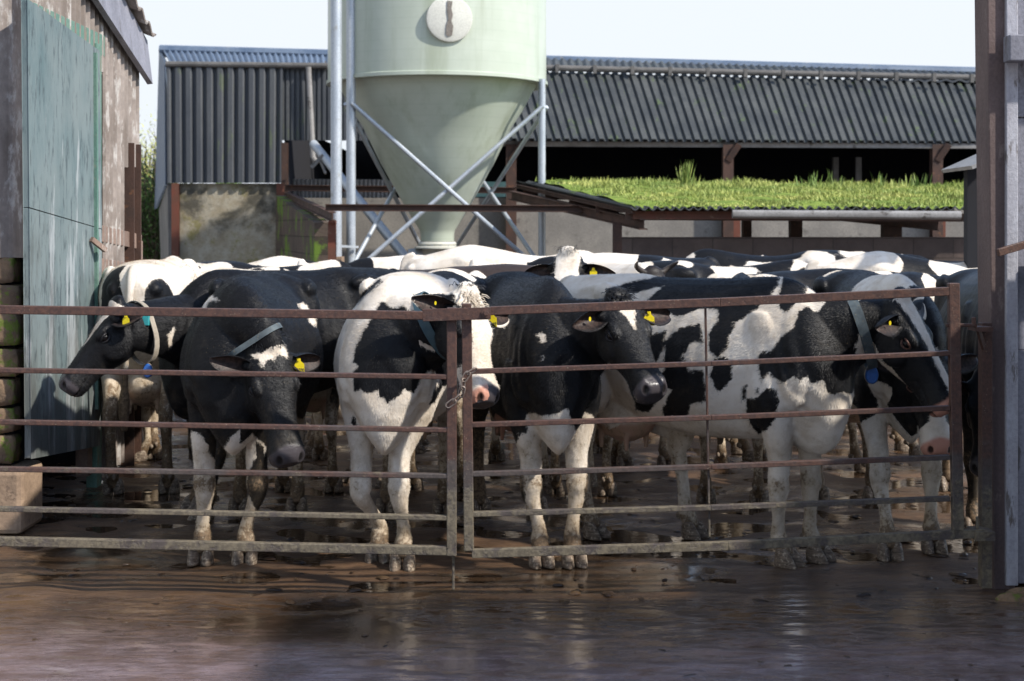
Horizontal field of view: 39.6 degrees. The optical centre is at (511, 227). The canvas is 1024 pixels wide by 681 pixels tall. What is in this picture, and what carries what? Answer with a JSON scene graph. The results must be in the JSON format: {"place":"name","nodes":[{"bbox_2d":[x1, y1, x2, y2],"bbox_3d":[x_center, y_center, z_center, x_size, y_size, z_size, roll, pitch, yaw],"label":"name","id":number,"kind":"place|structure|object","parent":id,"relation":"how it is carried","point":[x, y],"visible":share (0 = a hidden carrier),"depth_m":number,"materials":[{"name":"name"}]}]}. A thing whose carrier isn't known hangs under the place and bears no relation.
{"place":"outdoors","nodes":[
{"label":"outdoors","id":0,"kind":"place"},
{"bbox_2d":[0,410,1023,680],"bbox_3d":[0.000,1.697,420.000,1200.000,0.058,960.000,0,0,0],"label":"ground","id":1,"kind":"structure","parent":0,"point":[808,622],"depth_m":6.38,"materials":[{"name":"brown concrete"}]},
{"bbox_2d":[0,0,155,533],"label":"shed","id":2,"kind":"structure","parent":1,"relation":"on","point":[113,32],"depth_m":9.12,"materials":[{"name":"grey"}]},
{"bbox_2d":[21,0,107,458],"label":"sliding door","id":3,"kind":"structure","parent":2,"relation":"attached to","point":[64,247],"depth_m":8.36,"materials":[{"name":"teal paint"}]},
{"bbox_2d":[139,139,155,174],"bbox_3d":[-9.372,-0.584,36.012,2.497,4.602,2.462,0,0,31],"label":"tree","id":4,"kind":"object","parent":1,"relation":"on","point":[146,155],"visible":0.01,"depth_m":36.48,"materials":[{"name":"green plant"}]},
{"bbox_2d":[139,104,156,205],"bbox_3d":[-8.408,-0.684,33.043,2.384,4.800,2.204,0,0,0],"label":"tree","id":5,"kind":"object","parent":1,"relation":"on","point":[146,159],"visible":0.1,"depth_m":32.68,"materials":[{"name":"green plant"}]},
{"bbox_2d":[141,164,157,255],"bbox_3d":[-8.024,0.087,31.055,2.414,3.283,2.344,0,0,0],"label":"tree","id":6,"kind":"object","parent":1,"relation":"on","point":[151,196],"depth_m":31.24,"materials":[{"name":"green plant"}]},
{"bbox_2d":[95,255,211,494],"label":"cow","id":7,"kind":"object","parent":1,"relation":"on","point":[142,280],"visible":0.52,"depth_m":9.01},
{"bbox_2d":[140,134,170,259],"bbox_3d":[-7.579,-0.117,29.963,2.025,3.682,2.025,0,0,0],"label":"tree","id":8,"kind":"object","parent":1,"relation":"on","point":[150,230],"visible":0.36,"depth_m":29.63,"materials":[{"name":"green plant"}]},
{"bbox_2d":[135,406,314,461],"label":"cow","id":9,"kind":"object","parent":1,"relation":"on","point":[146,443],"visible":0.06,"depth_m":10.34},
{"bbox_2d":[59,266,400,522],"bbox_3d":[-1.581,0.971,8.659,0.638,1.457,2.633,0,0,40],"label":"cow","id":10,"kind":"object","parent":1,"relation":"on","point":[112,342],"visible":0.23,"depth_m":8.16},
{"bbox_2d":[198,266,286,271],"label":"cow","id":11,"kind":"object","parent":1,"relation":"on","point":[203,268],"visible":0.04,"depth_m":12.36},
{"bbox_2d":[0,305,490,589],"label":"field gate","id":12,"kind":"structure","parent":1,"relation":"on","point":[451,316],"depth_m":6.50,"materials":[{"name":"metal"}]},
{"bbox_2d":[445,367,476,408],"bbox_3d":[-0.231,0.730,6.459,0.147,0.190,0.038,0,0,0],"label":"chain","id":13,"kind":"object","parent":12,"relation":"hanging from","point":[454,400],"visible":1,"depth_m":6.46,"materials":[{"name":"grey metal"}]},
{"bbox_2d":[179,271,323,566],"bbox_3d":[-1.392,0.972,7.770,0.820,1.457,2.093,0,0,-3],"label":"cow","id":14,"kind":"object","parent":1,"relation":"on","point":[250,344],"visible":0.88,"depth_m":6.99},
{"bbox_2d":[196,260,351,417],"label":"cow","id":15,"kind":"object","parent":1,"relation":"on","point":[319,265],"visible":0.03,"depth_m":12.82},
{"bbox_2d":[247,256,314,266],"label":"cow","id":16,"kind":"object","parent":1,"relation":"on","point":[279,261],"visible":0.06,"depth_m":14.45},
{"bbox_2d":[276,195,327,261],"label":"block wall","id":17,"kind":"structure","parent":1,"relation":"on","point":[301,233],"depth_m":19.61,"materials":[{"name":"grey concrete"}]},
{"bbox_2d":[275,385,350,492],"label":"cow","id":18,"kind":"object","parent":1,"relation":"on","point":[321,402],"visible":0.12,"depth_m":9.11},
{"bbox_2d":[297,255,424,269],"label":"cow","id":19,"kind":"object","parent":1,"relation":"on","point":[394,262],"visible":0.02,"depth_m":14.12},
{"bbox_2d":[305,268,437,433],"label":"cow","id":20,"kind":"object","parent":1,"relation":"on","point":[307,422],"depth_m":11.99},
{"bbox_2d":[333,271,510,571],"bbox_3d":[-0.561,0.972,7.706,0.869,1.457,2.175,0,0,-11],"label":"cow","id":21,"kind":"object","parent":1,"relation":"on","point":[389,346],"visible":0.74,"depth_m":6.99},
{"bbox_2d":[326,0,548,262],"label":"feed silo","id":22,"kind":"object","parent":1,"relation":"on","point":[437,94],"visible":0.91,"depth_m":18.73,"materials":[{"name":"plastic"}]},
{"bbox_2d":[309,140,422,255],"bbox_3d":[-2.205,-0.376,21.180,0.362,2.020,3.492,0,0,-35],"label":"auger","id":23,"kind":"object","parent":22,"relation":"attached to","point":[383,230],"visible":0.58,"depth_m":21.18,"materials":[{"name":"metal"}]},
{"bbox_2d":[284,192,595,261],"bbox_3d":[-2.093,0.572,18.887,2.596,2.256,7.009,0,0,-43],"label":"steel frame","id":24,"kind":"object","parent":1,"relation":"on","point":[328,211],"visible":0.63,"depth_m":17.19,"materials":[{"name":"red painted steel"}]},
{"bbox_2d":[409,268,505,492],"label":"cow","id":25,"kind":"object","parent":1,"relation":"on","point":[461,276],"visible":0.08,"depth_m":9.18},
{"bbox_2d":[388,264,593,452],"bbox_3d":[0.183,0.988,10.889,2.480,1.424,0.650,0,0,2],"label":"cow","id":26,"kind":"object","parent":1,"relation":"on","point":[488,270],"visible":0.05,"depth_m":10.82},
{"bbox_2d":[399,245,592,269],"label":"cow","id":27,"kind":"object","parent":1,"relation":"on","point":[463,255],"visible":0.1,"depth_m":12.85},
{"bbox_2d":[17,414,977,610],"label":"puddle","id":28,"kind":"object","parent":1,"relation":"on","point":[730,530],"visible":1,"depth_m":7.97,"materials":[{"name":"brown liquid"}]},
{"bbox_2d":[0,457,1023,680],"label":"muck","id":29,"kind":"object","parent":1,"relation":"on","point":[610,593],"visible":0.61,"depth_m":7.01,"materials":[{"name":"brown soil"}]},
{"bbox_2d":[526,245,615,487],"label":"cow","id":30,"kind":"object","parent":1,"relation":"on","point":[567,261],"visible":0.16,"depth_m":8.94},
{"bbox_2d":[473,271,670,569],"bbox_3d":[0.164,0.971,7.663,0.773,1.457,2.301,0,0,-21],"label":"cow","id":31,"kind":"object","parent":1,"relation":"on","point":[576,338],"visible":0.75,"depth_m":7.02},
{"bbox_2d":[547,435,624,496],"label":"cow","id":32,"kind":"object","parent":1,"relation":"on","point":[605,483],"visible":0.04,"depth_m":8.98},
{"bbox_2d":[469,253,720,266],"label":"cow","id":33,"kind":"object","parent":1,"relation":"on","point":[633,258],"visible":0.08,"depth_m":12.51},
{"bbox_2d":[588,260,678,465],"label":"cow","id":34,"kind":"object","parent":1,"relation":"on","point":[623,456],"visible":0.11,"depth_m":10.01},
{"bbox_2d":[643,259,807,277],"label":"cow","id":35,"kind":"object","parent":1,"relation":"on","point":[685,269],"visible":0.07,"depth_m":12.09},
{"bbox_2d":[696,272,768,502],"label":"cow","id":36,"kind":"object","parent":1,"relation":"on","point":[758,491],"visible":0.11,"depth_m":8.71},
{"bbox_2d":[508,180,963,260],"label":"grass roofed shed","id":37,"kind":"structure","parent":1,"relation":"on","point":[891,221],"depth_m":15.95,"materials":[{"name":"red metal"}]},
{"bbox_2d":[560,273,948,568],"bbox_3d":[1.130,0.971,7.471,2.386,1.457,0.712,0,0,37],"label":"cow","id":38,"kind":"object","parent":1,"relation":"on","point":[873,326],"visible":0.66,"depth_m":7.09},
{"bbox_2d":[686,249,857,266],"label":"cow","id":39,"kind":"object","parent":1,"relation":"on","point":[726,258],"visible":0.12,"depth_m":13.29},
{"bbox_2d":[707,268,920,460],"bbox_3d":[2.607,1.001,10.630,2.436,1.398,0.638,0,0,-6],"label":"cow","id":40,"kind":"object","parent":1,"relation":"on","point":[743,447],"visible":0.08,"depth_m":10.49},
{"bbox_2d":[761,251,963,262],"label":"cow","id":41,"kind":"object","parent":1,"relation":"on","point":[861,252],"depth_m":13.75},
{"bbox_2d":[805,251,974,432],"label":"cow","id":42,"kind":"object","parent":1,"relation":"on","point":[883,261],"visible":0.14,"depth_m":11.86},
{"bbox_2d":[847,271,938,472],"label":"cow","id":43,"kind":"object","parent":1,"relation":"on","point":[922,280],"visible":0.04,"depth_m":9.69},
{"bbox_2d":[812,269,977,561],"bbox_3d":[2.093,0.973,8.137,0.660,1.455,2.110,0,0,0],"label":"cow","id":44,"kind":"object","parent":1,"relation":"on","point":[888,388],"visible":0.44,"depth_m":7.42},
{"bbox_2d":[934,268,977,528],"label":"cow","id":45,"kind":"object","parent":1,"relation":"on","point":[967,280],"visible":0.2,"depth_m":7.92},
{"bbox_2d":[941,154,977,267],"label":"shed","id":46,"kind":"structure","parent":1,"relation":"on","point":[967,165],"depth_m":11.90,"materials":[{"name":"black"}]},
{"bbox_2d":[966,0,1014,588],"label":"gate post","id":47,"kind":"object","parent":1,"relation":"on","point":[989,329],"visible":0.94,"depth_m":6.68,"materials":[{"name":"wood"}]},
{"bbox_2d":[462,283,984,557],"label":"field gate","id":48,"kind":"structure","parent":47,"relation":"attached to","point":[951,292],"depth_m":6.50,"materials":[{"name":"metal"}]},
{"bbox_2d":[995,587,1023,601],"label":"rubble stone","id":49,"kind":"object","parent":1,"relation":"on","point":[1016,594],"visible":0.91,"depth_m":6.46,"materials":[{"name":"stone"}]},
{"bbox_2d":[996,0,1023,585],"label":"boarded shed","id":50,"kind":"structure","parent":1,"relation":"on","point":[1012,250],"depth_m":6.66,"materials":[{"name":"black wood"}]},
{"bbox_2d":[137,0,974,175],"label":"sky","id":51,"kind":"structure","parent":0,"point":[884,32],"materials":[{"name":"white"}]},
{"bbox_2d":[154,45,975,262],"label":"cattle barn","id":52,"kind":"structure","parent":0,"point":[230,165],"depth_m":23.56,"materials":[{"name":"grey corrugated metal sheet"},{"name":"stained concrete"},{"name":"red steel"}]},
{"bbox_2d":[535,159,963,206],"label":"roof grass","id":53,"kind":"structure","parent":0,"point":[947,197],"depth_m":17.59,"materials":[{"name":"green plant"}]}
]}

